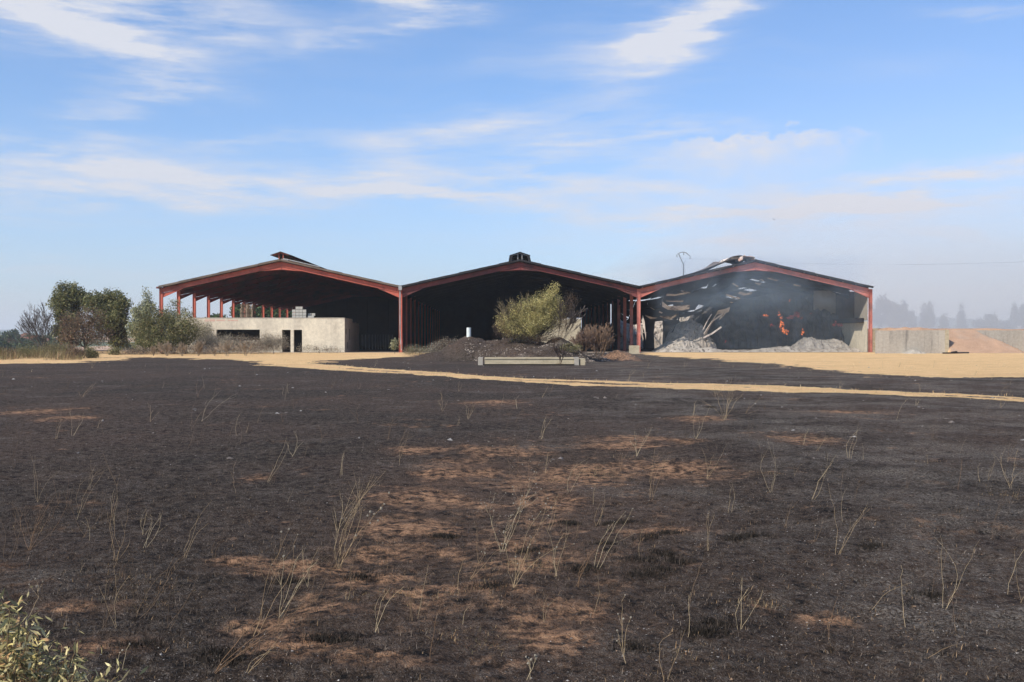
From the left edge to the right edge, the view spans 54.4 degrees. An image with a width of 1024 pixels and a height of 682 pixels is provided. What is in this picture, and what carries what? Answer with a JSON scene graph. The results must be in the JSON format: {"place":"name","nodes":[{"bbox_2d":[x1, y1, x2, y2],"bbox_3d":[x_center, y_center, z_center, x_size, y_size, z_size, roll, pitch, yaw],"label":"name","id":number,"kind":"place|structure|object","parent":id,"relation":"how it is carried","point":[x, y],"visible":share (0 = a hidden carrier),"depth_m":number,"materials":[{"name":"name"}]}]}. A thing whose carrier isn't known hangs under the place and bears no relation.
{"place":"outdoors","nodes":[
{"label":"outdoors","id":0,"kind":"place"},
{"bbox_2d":[0,345,85,359],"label":"tall dry grass","id":1,"kind":"structure","parent":0,"point":[52,355],"depth_m":69.16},
{"bbox_2d":[0,329,128,334],"bbox_3d":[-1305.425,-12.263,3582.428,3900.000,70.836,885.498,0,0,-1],"label":"hills","id":2,"kind":"structure","parent":0,"point":[20,332],"depth_m":3473.38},
{"bbox_2d":[352,346,652,351],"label":"shed floor","id":3,"kind":"structure","parent":0,"point":[397,350],"depth_m":108.12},
{"bbox_2d":[171,318,358,351],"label":"pale hut","id":4,"kind":"object","parent":3,"relation":"on","point":[328,332],"visible":0.7,"depth_m":96.32,"materials":[{"name":"white concrete"}]},
{"bbox_2d":[360,335,398,348],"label":"feed barrier","id":5,"kind":"object","parent":3,"relation":"on","point":[384,346],"visible":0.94,"depth_m":116.69,"materials":[{"name":"metal"}]},
{"bbox_2d":[541,318,580,349],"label":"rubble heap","id":6,"kind":"object","parent":3,"relation":"on","point":[571,334],"visible":0.18,"depth_m":98.59,"materials":[{"name":"concrete"}]},
{"bbox_2d":[610,316,689,348],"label":"wall","id":7,"kind":"structure","parent":3,"relation":"on","point":[658,332],"depth_m":122.88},
{"bbox_2d":[652,336,703,350],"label":"ash heap","id":8,"kind":"object","parent":3,"relation":"on","point":[683,342],"visible":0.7,"depth_m":99.03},
{"bbox_2d":[664,318,716,348],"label":"rubble heap","id":9,"kind":"object","parent":3,"relation":"on","point":[690,328],"visible":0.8,"depth_m":100.85,"materials":[{"name":"stone"}]},
{"bbox_2d":[688,292,843,349],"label":"straw stack","id":10,"kind":"object","parent":3,"relation":"on","point":[776,319],"visible":0.82,"depth_m":104.69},
{"bbox_2d":[791,337,849,348],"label":"ash heap","id":11,"kind":"object","parent":3,"relation":"on","point":[807,343],"visible":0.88,"depth_m":99.11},
{"bbox_2d":[0,327,1023,681],"bbox_3d":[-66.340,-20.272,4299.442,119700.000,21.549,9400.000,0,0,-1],"label":"ground","id":12,"kind":"structure","parent":0,"point":[620,413],"depth_m":9.37,"materials":[{"name":"soil"}]},
{"bbox_2d":[0,339,16,349],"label":"valley tree","id":13,"kind":"object","parent":12,"relation":"on","point":[4,345],"visible":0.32,"depth_m":247.26,"materials":[{"name":"green plant"}]},
{"bbox_2d":[0,346,20,357],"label":"dry brush","id":14,"kind":"object","parent":12,"relation":"on","point":[4,352],"visible":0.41,"depth_m":73.46,"materials":[{"name":"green plant"}]},
{"bbox_2d":[0,331,21,339],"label":"valley tree","id":15,"kind":"object","parent":12,"relation":"on","point":[4,333],"visible":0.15,"depth_m":325.79,"materials":[{"name":"green plant"}]},
{"bbox_2d":[10,335,34,346],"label":"valley tree","id":16,"kind":"object","parent":12,"relation":"on","point":[22,339],"visible":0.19,"depth_m":296.39,"materials":[{"name":"green plant"}]},
{"bbox_2d":[12,340,41,350],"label":"valley tree","id":17,"kind":"object","parent":12,"relation":"on","point":[29,342],"visible":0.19,"depth_m":247.15,"materials":[{"name":"green plant"}]},
{"bbox_2d":[10,344,47,356],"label":"dry brush","id":18,"kind":"object","parent":12,"relation":"on","point":[24,349],"visible":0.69,"depth_m":74.26,"materials":[{"name":"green plant"}]},
{"bbox_2d":[4,299,59,348],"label":"bare tree","id":19,"kind":"object","parent":12,"relation":"on","point":[34,324],"visible":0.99,"depth_m":91.03,"materials":[{"name":"plant"}]},
{"bbox_2d":[16,480,69,549],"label":"dead weed","id":20,"kind":"object","parent":12,"relation":"on","point":[38,522],"visible":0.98,"depth_m":7.55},
{"bbox_2d":[41,341,77,356],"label":"dry brush","id":21,"kind":"object","parent":12,"relation":"on","point":[57,347],"visible":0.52,"depth_m":75.30,"materials":[{"name":"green plant"}]},
{"bbox_2d":[45,279,86,347],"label":"oak tree","id":22,"kind":"object","parent":12,"relation":"on","point":[64,299],"visible":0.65,"depth_m":98.66,"materials":[{"name":"green plant"}]},
{"bbox_2d":[57,309,77,348],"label":"scorched tree","id":23,"kind":"object","parent":12,"relation":"on","point":[65,316],"visible":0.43,"depth_m":90.27,"materials":[{"name":"brown plant"}]},
{"bbox_2d":[0,586,147,681],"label":"leafy bush","id":24,"kind":"object","parent":12,"relation":"on","point":[16,658],"visible":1,"depth_m":3.60,"materials":[{"name":"green plant"}]},
{"bbox_2d":[62,343,88,357],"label":"dry brush","id":25,"kind":"object","parent":12,"relation":"on","point":[75,350],"visible":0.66,"depth_m":70.41,"materials":[{"name":"brown plant"}]},
{"bbox_2d":[52,302,115,352],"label":"scorched tree","id":26,"kind":"object","parent":12,"relation":"on","point":[84,328],"visible":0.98,"depth_m":89.10,"materials":[{"name":"brown plant"}]},
{"bbox_2d":[84,345,100,357],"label":"green bush","id":27,"kind":"object","parent":12,"relation":"on","point":[92,353],"visible":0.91,"depth_m":71.40,"materials":[{"name":"green plant"}]},
{"bbox_2d":[78,287,133,349],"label":"oak tree","id":28,"kind":"object","parent":12,"relation":"on","point":[111,303],"visible":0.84,"depth_m":96.91,"materials":[{"name":"green plant"}]},
{"bbox_2d":[105,345,122,354],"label":"green bush","id":29,"kind":"object","parent":12,"relation":"on","point":[115,351],"visible":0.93,"depth_m":83.31,"materials":[{"name":"green plant"}]},
{"bbox_2d":[102,561,131,628],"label":"dead stalk","id":30,"kind":"object","parent":12,"relation":"on","point":[111,601],"visible":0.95,"depth_m":5.38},
{"bbox_2d":[107,475,129,560],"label":"dead weed","id":31,"kind":"object","parent":12,"relation":"on","point":[114,531],"visible":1,"depth_m":6.94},
{"bbox_2d":[121,346,156,354],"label":"dry brush","id":32,"kind":"object","parent":12,"relation":"on","point":[131,352],"visible":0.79,"depth_m":85.28,"materials":[{"name":"beige plant"}]},
{"bbox_2d":[124,286,160,351],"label":"birch tree","id":33,"kind":"object","parent":12,"relation":"on","point":[146,305],"visible":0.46,"depth_m":91.09,"materials":[{"name":"green plant"}]},
{"bbox_2d":[122,302,203,353],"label":"green bush","id":34,"kind":"object","parent":12,"relation":"on","point":[163,328],"visible":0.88,"depth_m":87.04,"materials":[{"name":"green plant"}]},
{"bbox_2d":[156,340,171,355],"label":"bare shrub","id":35,"kind":"object","parent":12,"relation":"on","point":[168,345],"visible":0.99,"depth_m":79.45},
{"bbox_2d":[163,298,194,320],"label":"leafy sapling","id":36,"kind":"object","parent":12,"relation":"on","point":[177,305],"visible":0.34,"depth_m":93.55,"materials":[{"name":"green plant"}]},
{"bbox_2d":[176,342,186,355],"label":"bare shrub","id":37,"kind":"object","parent":12,"relation":"on","point":[183,347],"visible":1,"depth_m":79.57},
{"bbox_2d":[167,574,197,628],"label":"dead stalk","id":38,"kind":"object","parent":12,"relation":"on","point":[180,609],"visible":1,"depth_m":5.41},
{"bbox_2d":[155,340,219,353],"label":"dry brush","id":39,"kind":"object","parent":12,"relation":"on","point":[192,351],"visible":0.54,"depth_m":86.19,"materials":[{"name":"brown plant"}]},
{"bbox_2d":[190,341,205,355],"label":"bare shrub","id":40,"kind":"object","parent":12,"relation":"on","point":[198,346],"visible":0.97,"depth_m":79.43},
{"bbox_2d":[190,320,217,343],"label":"dry brush","id":41,"kind":"object","parent":12,"relation":"on","point":[205,331],"visible":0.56,"depth_m":90.42,"materials":[{"name":"beige plant"}]},
{"bbox_2d":[197,331,242,352],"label":"dry brush","id":42,"kind":"object","parent":12,"relation":"on","point":[229,337],"visible":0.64,"depth_m":89.28,"materials":[{"name":"beige plant"}]},
{"bbox_2d":[216,341,233,355],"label":"bare shrub","id":43,"kind":"object","parent":12,"relation":"on","point":[227,348],"visible":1,"depth_m":78.66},
{"bbox_2d":[229,303,242,317],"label":"tree","id":44,"kind":"object","parent":12,"relation":"on","point":[237,310],"visible":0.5,"depth_m":188.26,"materials":[{"name":"green plant"}]},
{"bbox_2d":[204,340,279,353],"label":"dry brush","id":45,"kind":"object","parent":12,"relation":"on","point":[240,350],"visible":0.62,"depth_m":88.18,"materials":[{"name":"brown plant"}]},
{"bbox_2d":[234,342,251,355],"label":"bare shrub","id":46,"kind":"object","parent":12,"relation":"on","point":[244,348],"visible":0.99,"depth_m":78.65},
{"bbox_2d":[229,332,270,353],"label":"dry brush","id":47,"kind":"object","parent":12,"relation":"on","point":[254,340],"visible":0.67,"depth_m":89.40,"materials":[{"name":"beige plant"}]},
{"bbox_2d":[250,303,270,317],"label":"tree","id":48,"kind":"object","parent":12,"relation":"on","point":[259,312],"visible":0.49,"depth_m":188.36,"materials":[{"name":"green plant"}]},
{"bbox_2d":[214,586,322,673],"bbox_3d":[-1.135,1.346,4.640,0.515,0.411,0.114,0,0,-1],"label":"dead weed","id":49,"kind":"object","parent":12,"relation":"on","point":[224,665],"visible":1,"depth_m":4.62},
{"bbox_2d":[260,330,290,353],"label":"dry brush","id":50,"kind":"object","parent":12,"relation":"on","point":[280,342],"visible":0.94,"depth_m":89.47,"materials":[{"name":"beige plant"}]},
{"bbox_2d":[253,528,297,636],"bbox_3d":[-1.222,1.268,5.249,0.277,0.592,0.121,0,0,24],"label":"dead weed","id":51,"kind":"object","parent":12,"relation":"on","point":[271,581],"visible":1,"depth_m":5.25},
{"bbox_2d":[266,304,285,317],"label":"tree","id":52,"kind":"object","parent":12,"relation":"on","point":[275,313],"visible":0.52,"depth_m":188.00,"materials":[{"name":"green plant"}]},
{"bbox_2d":[269,520,303,592],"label":"dead stalk","id":53,"kind":"object","parent":12,"relation":"on","point":[281,562],"visible":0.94,"depth_m":6.16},
{"bbox_2d":[278,559,315,629],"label":"dead stalk","id":54,"kind":"object","parent":12,"relation":"on","point":[291,600],"visible":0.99,"depth_m":5.32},
{"bbox_2d":[156,251,438,351],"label":"open shed","id":55,"kind":"structure","parent":12,"relation":"on","point":[286,281],"depth_m":116.49,"materials":[{"name":"red paint"}]},
{"bbox_2d":[275,550,325,617],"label":"dead weed","id":56,"kind":"object","parent":12,"relation":"on","point":[289,586],"visible":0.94,"depth_m":5.65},
{"bbox_2d":[296,344,346,352],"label":"dry brush","id":57,"kind":"object","parent":12,"relation":"on","point":[316,349],"visible":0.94,"depth_m":91.45,"materials":[{"name":"beige plant"}]},
{"bbox_2d":[332,475,381,567],"bbox_3d":[-1.066,1.249,7.017,0.382,0.708,0.248,0,0,-1],"label":"dead weed","id":58,"kind":"object","parent":12,"relation":"on","point":[353,518],"visible":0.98,"depth_m":7.01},
{"bbox_2d":[336,492,389,568],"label":"dead weed","id":59,"kind":"object","parent":12,"relation":"on","point":[370,511],"visible":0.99,"depth_m":6.96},
{"bbox_2d":[389,339,399,349],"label":"sapling","id":60,"kind":"object","parent":12,"relation":"on","point":[393,346],"visible":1,"depth_m":89.79,"materials":[{"name":"green plant"}]},
{"bbox_2d":[401,569,428,620],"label":"dead stalk","id":61,"kind":"object","parent":12,"relation":"on","point":[409,596],"visible":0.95,"depth_m":5.59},
{"bbox_2d":[400,343,432,354],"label":"dry brush","id":62,"kind":"object","parent":12,"relation":"on","point":[421,349],"visible":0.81,"depth_m":83.84,"materials":[{"name":"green plant"}]},
{"bbox_2d":[430,336,459,351],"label":"dry brush","id":63,"kind":"object","parent":12,"relation":"on","point":[438,346],"visible":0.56,"depth_m":69.85,"materials":[{"name":"brown plant"}]},
{"bbox_2d":[155,352,856,352],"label":"shed apron","id":64,"kind":"object","parent":12,"relation":"on","point":[582,352],"depth_m":95.53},
{"bbox_2d":[653,346,862,351],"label":"ash heap","id":65,"kind":"object","parent":64,"relation":"on","point":[772,349],"visible":0.91,"depth_m":97.54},
{"bbox_2d":[481,471,541,550],"bbox_3d":[0.033,1.284,7.413,0.496,0.608,0.278,0,0,-31],"label":"dead weed","id":66,"kind":"object","parent":12,"relation":"on","point":[510,515],"visible":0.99,"depth_m":7.44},
{"bbox_2d":[0,381,1023,681],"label":"charred stubble","id":67,"kind":"object","parent":12,"relation":"on","point":[742,663],"visible":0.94,"depth_m":6.48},
{"bbox_2d":[6,361,1023,681],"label":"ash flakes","id":68,"kind":"object","parent":12,"relation":"on","point":[694,543],"visible":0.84,"depth_m":7.01,"materials":[{"name":"grey"}]},
{"bbox_2d":[6,361,1023,459],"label":"scattered stones","id":69,"kind":"object","parent":12,"relation":"on","point":[559,458],"visible":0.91,"depth_m":20.42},
{"bbox_2d":[495,292,536,340],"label":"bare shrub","id":70,"kind":"object","parent":12,"relation":"on","point":[504,310],"visible":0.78,"depth_m":63.55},
{"bbox_2d":[13,456,1023,665],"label":"singed grass tufts","id":71,"kind":"object","parent":12,"relation":"on","point":[474,584],"visible":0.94,"depth_m":6.08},
{"bbox_2d":[488,435,550,506],"bbox_3d":[0.070,1.257,9.580,0.604,0.693,0.360,0,0,-1],"label":"dead weed","id":72,"kind":"object","parent":12,"relation":"on","point":[521,475],"visible":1,"depth_m":9.57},
{"bbox_2d":[399,252,640,351],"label":"open shed","id":73,"kind":"structure","parent":12,"relation":"on","point":[461,302],"depth_m":117.02,"materials":[{"name":"red paint"}]},
{"bbox_2d":[101,406,956,666],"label":"burnt tussocks","id":74,"kind":"object","parent":12,"relation":"on","point":[704,631],"visible":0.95,"depth_m":6.28,"materials":[{"name":"plant"}]},
{"bbox_2d":[493,281,565,343],"bbox_3d":[1.112,-1.768,63.974,4.094,4.276,4.348,0,0,44],"label":"mound bush","id":75,"kind":"object","parent":12,"relation":"on","point":[540,315],"visible":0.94,"depth_m":63.55,"materials":[{"name":"green plant"}]},
{"bbox_2d":[478,357,584,364],"bbox_3d":[1.065,1.157,54.880,5.853,0.520,1.100,0,0,-1],"label":"concrete trough","id":76,"kind":"object","parent":12,"relation":"on","point":[531,361],"visible":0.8,"depth_m":54.42,"materials":[{"name":"concrete"}]},
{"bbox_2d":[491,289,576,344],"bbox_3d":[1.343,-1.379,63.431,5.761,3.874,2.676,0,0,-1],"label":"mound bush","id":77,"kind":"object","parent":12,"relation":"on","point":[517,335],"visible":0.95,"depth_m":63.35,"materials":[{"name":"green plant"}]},
{"bbox_2d":[463,338,610,361],"bbox_3d":[1.678,0.546,62.027,9.461,1.491,8.073,0,0,-1],"label":"rubble","id":78,"kind":"object","parent":12,"relation":"on","point":[605,359],"visible":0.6,"depth_m":62.51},
{"bbox_2d":[499,498,574,586],"bbox_3d":[0.153,1.267,6.189,0.468,0.573,0.196,0,0,-1],"label":"dead weed","id":79,"kind":"object","parent":12,"relation":"on","point":[514,585],"visible":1,"depth_m":6.22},
{"bbox_2d":[552,342,568,364],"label":"bare shrub","id":80,"kind":"object","parent":12,"relation":"on","point":[556,350],"visible":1,"depth_m":52.96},
{"bbox_2d":[546,294,581,337],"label":"bare shrub","id":81,"kind":"object","parent":12,"relation":"on","point":[561,306],"visible":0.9,"depth_m":63.58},
{"bbox_2d":[557,342,581,352],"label":"green bush","id":82,"kind":"object","parent":12,"relation":"on","point":[573,348],"visible":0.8,"depth_m":60.48,"materials":[{"name":"green plant"}]},
{"bbox_2d":[564,306,591,340],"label":"bare shrub","id":83,"kind":"object","parent":12,"relation":"on","point":[574,320],"visible":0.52,"depth_m":64.84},
{"bbox_2d":[568,330,596,354],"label":"bare shrub","id":84,"kind":"object","parent":12,"relation":"on","point":[584,340],"visible":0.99,"depth_m":60.41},
{"bbox_2d":[583,322,616,358],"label":"bare shrub","id":85,"kind":"object","parent":12,"relation":"on","point":[600,338],"visible":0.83,"depth_m":61.84,"materials":[{"name":"plant"}]},
{"bbox_2d":[594,508,633,566],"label":"dead weed","id":86,"kind":"object","parent":12,"relation":"on","point":[608,537],"visible":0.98,"depth_m":6.80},
{"bbox_2d":[616,594,631,663],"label":"dead weed","id":87,"kind":"object","parent":12,"relation":"on","point":[625,634],"visible":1,"depth_m":4.84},
{"bbox_2d":[629,345,638,353],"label":"footing block","id":88,"kind":"structure","parent":12,"relation":"on","point":[633,349],"depth_m":87.88,"materials":[{"name":"concrete"}]},
{"bbox_2d":[582,255,877,351],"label":"open shed","id":89,"kind":"structure","parent":12,"relation":"on","point":[686,293],"depth_m":103.58,"materials":[{"name":"red paint"}]},
{"bbox_2d":[872,308,890,327],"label":"misty tree","id":90,"kind":"object","parent":12,"relation":"on","point":[876,318],"visible":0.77,"depth_m":491.04,"materials":[{"name":"grey plant"}]},
{"bbox_2d":[873,293,892,324],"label":"misty tree","id":91,"kind":"object","parent":12,"relation":"on","point":[883,305],"visible":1,"depth_m":421.35,"materials":[{"name":"grey plant"}]},
{"bbox_2d":[887,300,897,325],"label":"misty tree","id":92,"kind":"object","parent":12,"relation":"on","point":[890,314],"visible":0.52,"depth_m":456.94,"materials":[{"name":"grey plant"}]},
{"bbox_2d":[885,319,907,327],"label":"misty tree","id":93,"kind":"object","parent":12,"relation":"on","point":[895,325],"visible":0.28,"depth_m":527.68,"materials":[{"name":"grey plant"}]},
{"bbox_2d":[891,301,904,327],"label":"misty tree","id":94,"kind":"object","parent":12,"relation":"on","point":[898,315],"visible":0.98,"depth_m":421.86,"materials":[{"name":"grey plant"}]},
{"bbox_2d":[900,300,910,326],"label":"misty tree","id":95,"kind":"object","parent":12,"relation":"on","point":[907,316],"visible":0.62,"depth_m":456.94,"materials":[{"name":"grey plant"}]},
{"bbox_2d":[875,330,948,352],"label":"retaining wall","id":96,"kind":"structure","parent":12,"relation":"on","point":[925,341],"depth_m":90.57,"materials":[{"name":"concrete"}]},
{"bbox_2d":[906,308,917,327],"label":"misty tree","id":97,"kind":"object","parent":12,"relation":"on","point":[912,323],"visible":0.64,"depth_m":492.31,"materials":[{"name":"grey plant"}]},
{"bbox_2d":[903,349,925,353],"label":"soil bank","id":98,"kind":"structure","parent":12,"relation":"on","point":[912,351],"depth_m":89.69,"materials":[{"name":"soil"}]},
{"bbox_2d":[918,303,927,327],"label":"misty tree","id":99,"kind":"object","parent":12,"relation":"on","point":[922,316],"visible":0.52,"depth_m":527.77,"materials":[{"name":"grey plant"}]},
{"bbox_2d":[922,301,937,328],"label":"misty tree","id":100,"kind":"object","parent":12,"relation":"on","point":[929,320],"visible":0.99,"depth_m":421.88,"materials":[{"name":"grey plant"}]},
{"bbox_2d":[937,311,950,328],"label":"misty tree","id":101,"kind":"object","parent":12,"relation":"on","point":[943,323],"visible":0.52,"depth_m":457.36,"materials":[{"name":"grey plant"}]},
{"bbox_2d":[938,541,976,609],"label":"dead stalk","id":102,"kind":"object","parent":12,"relation":"on","point":[956,571],"visible":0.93,"depth_m":5.92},
{"bbox_2d":[953,302,968,328],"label":"misty tree","id":103,"kind":"object","parent":12,"relation":"on","point":[961,321],"visible":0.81,"depth_m":492.59,"materials":[{"name":"grey plant"}]},
{"bbox_2d":[971,317,989,327],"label":"misty tree","id":104,"kind":"object","parent":12,"relation":"on","point":[981,324],"visible":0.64,"depth_m":527.96,"materials":[{"name":"grey plant"}]},
{"bbox_2d":[983,311,1001,327],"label":"misty tree","id":105,"kind":"object","parent":12,"relation":"on","point":[991,320],"visible":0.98,"depth_m":422.34,"materials":[{"name":"grey plant"}]},
{"bbox_2d":[975,330,1023,350],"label":"retaining wall","id":106,"kind":"structure","parent":12,"relation":"on","point":[1014,338],"depth_m":94.75,"materials":[{"name":"concrete"}]},
{"bbox_2d":[994,321,1014,328],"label":"misty tree","id":107,"kind":"object","parent":12,"relation":"on","point":[1007,325],"visible":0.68,"depth_m":421.59,"materials":[{"name":"grey plant"}]},
{"bbox_2d":[1008,303,1020,327],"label":"misty tree","id":108,"kind":"object","parent":12,"relation":"on","point":[1014,318],"visible":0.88,"depth_m":492.74,"materials":[{"name":"grey plant"}]},
{"bbox_2d":[1018,304,1023,328],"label":"misty tree","id":109,"kind":"object","parent":12,"relation":"on","point":[1021,311],"visible":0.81,"depth_m":528.72,"materials":[{"name":"grey plant"}]},
{"bbox_2d":[0,328,1023,401],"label":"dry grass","id":110,"kind":"structure","parent":0,"point":[494,375],"depth_m":44.94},
{"bbox_2d":[0,0,1023,331],"label":"sky","id":111,"kind":"structure","parent":0,"point":[151,144],"materials":[{"name":"blue"}]},
{"bbox_2d":[866,316,1022,328],"bbox_3d":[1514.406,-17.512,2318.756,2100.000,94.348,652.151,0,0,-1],"label":"hills","id":112,"kind":"structure","parent":0,"point":[952,322],"depth_m":2205.11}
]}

